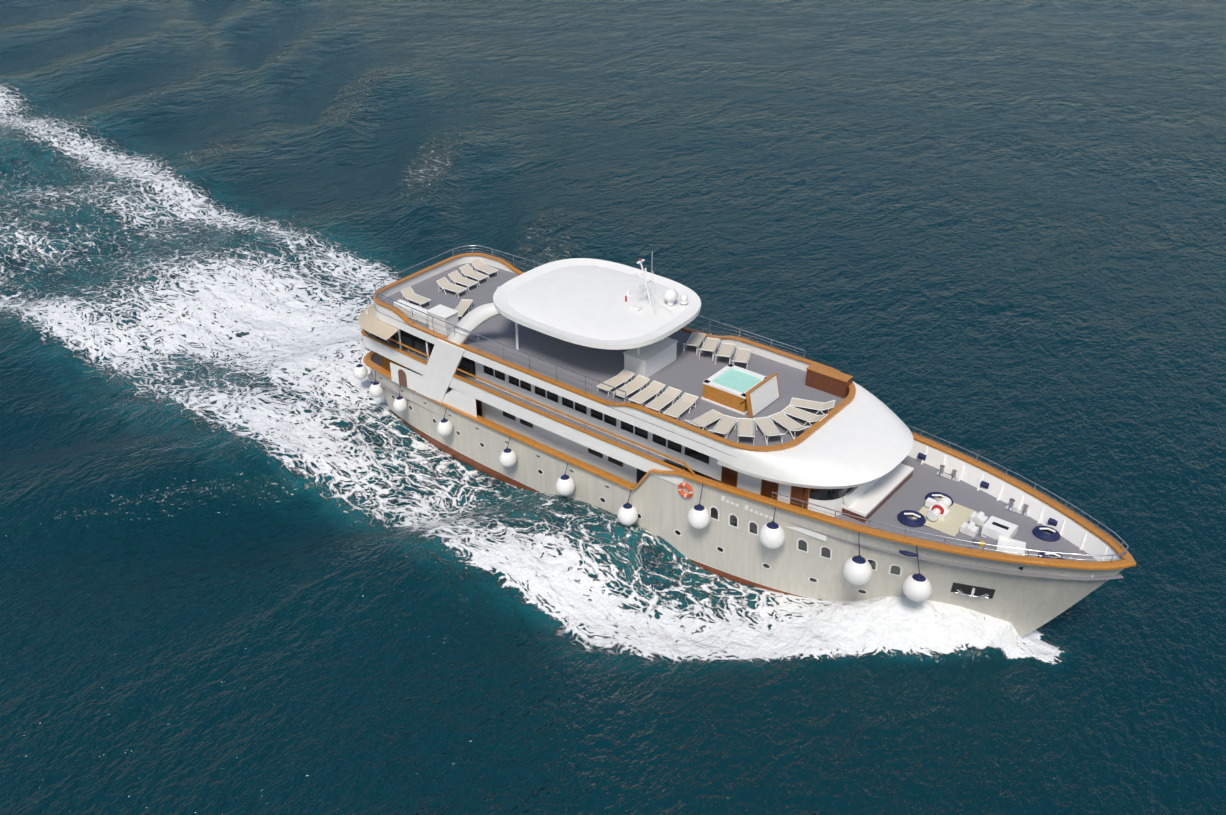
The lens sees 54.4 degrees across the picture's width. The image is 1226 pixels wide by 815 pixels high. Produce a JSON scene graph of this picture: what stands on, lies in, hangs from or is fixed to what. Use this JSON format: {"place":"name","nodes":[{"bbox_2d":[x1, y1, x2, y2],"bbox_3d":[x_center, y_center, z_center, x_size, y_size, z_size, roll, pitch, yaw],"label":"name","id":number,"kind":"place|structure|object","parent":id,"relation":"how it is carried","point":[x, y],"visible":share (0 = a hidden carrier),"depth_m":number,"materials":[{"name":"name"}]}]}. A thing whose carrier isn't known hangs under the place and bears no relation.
{"place":"outdoors","nodes":[
{"label":"outdoors","id":0,"kind":"place"},
{"bbox_2d":[0,0,1225,814],"bbox_3d":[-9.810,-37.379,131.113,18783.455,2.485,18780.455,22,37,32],"label":"sea","id":1,"kind":"structure","parent":0,"point":[262,552],"depth_m":71.01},
{"bbox_2d":[363,350,1135,637],"bbox_3d":[4.114,3.149,59.572,41.438,8.325,9.298,22,37,32],"label":"hull","id":2,"kind":"object","parent":1,"relation":"on","point":[1036,592],"visible":0.5,"depth_m":52.36,"materials":[{"name":"white metal"}]},
{"bbox_2d":[358,253,913,540],"bbox_3d":[0.231,-0.850,60.762,31.034,5.410,10.446,22,37,32],"label":"superstructure","id":3,"kind":"object","parent":2,"relation":"on","point":[849,453],"visible":0.75,"depth_m":57.44,"materials":[{"name":"white metal"}]},
{"bbox_2d":[446,258,700,377],"bbox_3d":[-1.390,-5.590,59.451,11.338,5.490,8.760,22,37,32],"label":"canopy","id":4,"kind":"object","parent":3,"relation":"on","point":[642,315],"visible":1,"depth_m":58.34,"materials":[{"name":"white plastic"}]},
{"bbox_2d":[393,258,852,445],"bbox_3d":[-0.297,-3.378,59.649,24.606,1.296,8.048,22,37,32],"label":"deck furniture","id":5,"kind":"object","parent":3,"relation":"on","point":[737,389],"visible":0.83,"depth_m":55.59,"materials":[{"name":"white"}]},
{"bbox_2d":[353,354,987,601],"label":"fenders","id":6,"kind":"object","parent":2,"relation":"on","point":[857,570],"visible":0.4,"depth_m":53.26,"materials":[{"name":"white"}]},
{"bbox_2d":[362,245,1128,563],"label":"railings","id":7,"kind":"object","parent":2,"relation":"on","point":[618,436],"visible":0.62,"depth_m":56.12,"materials":[{"name":"brown wood"}]},
{"bbox_2d":[877,452,1064,569],"bbox_3d":[15.531,4.978,50.224,9.244,0.772,7.613,22,37,32],"label":"mooring equipment","id":8,"kind":"object","parent":2,"relation":"on","point":[945,513],"visible":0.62,"depth_m":50.68,"materials":[{"name":"beige metal"}]}
]}

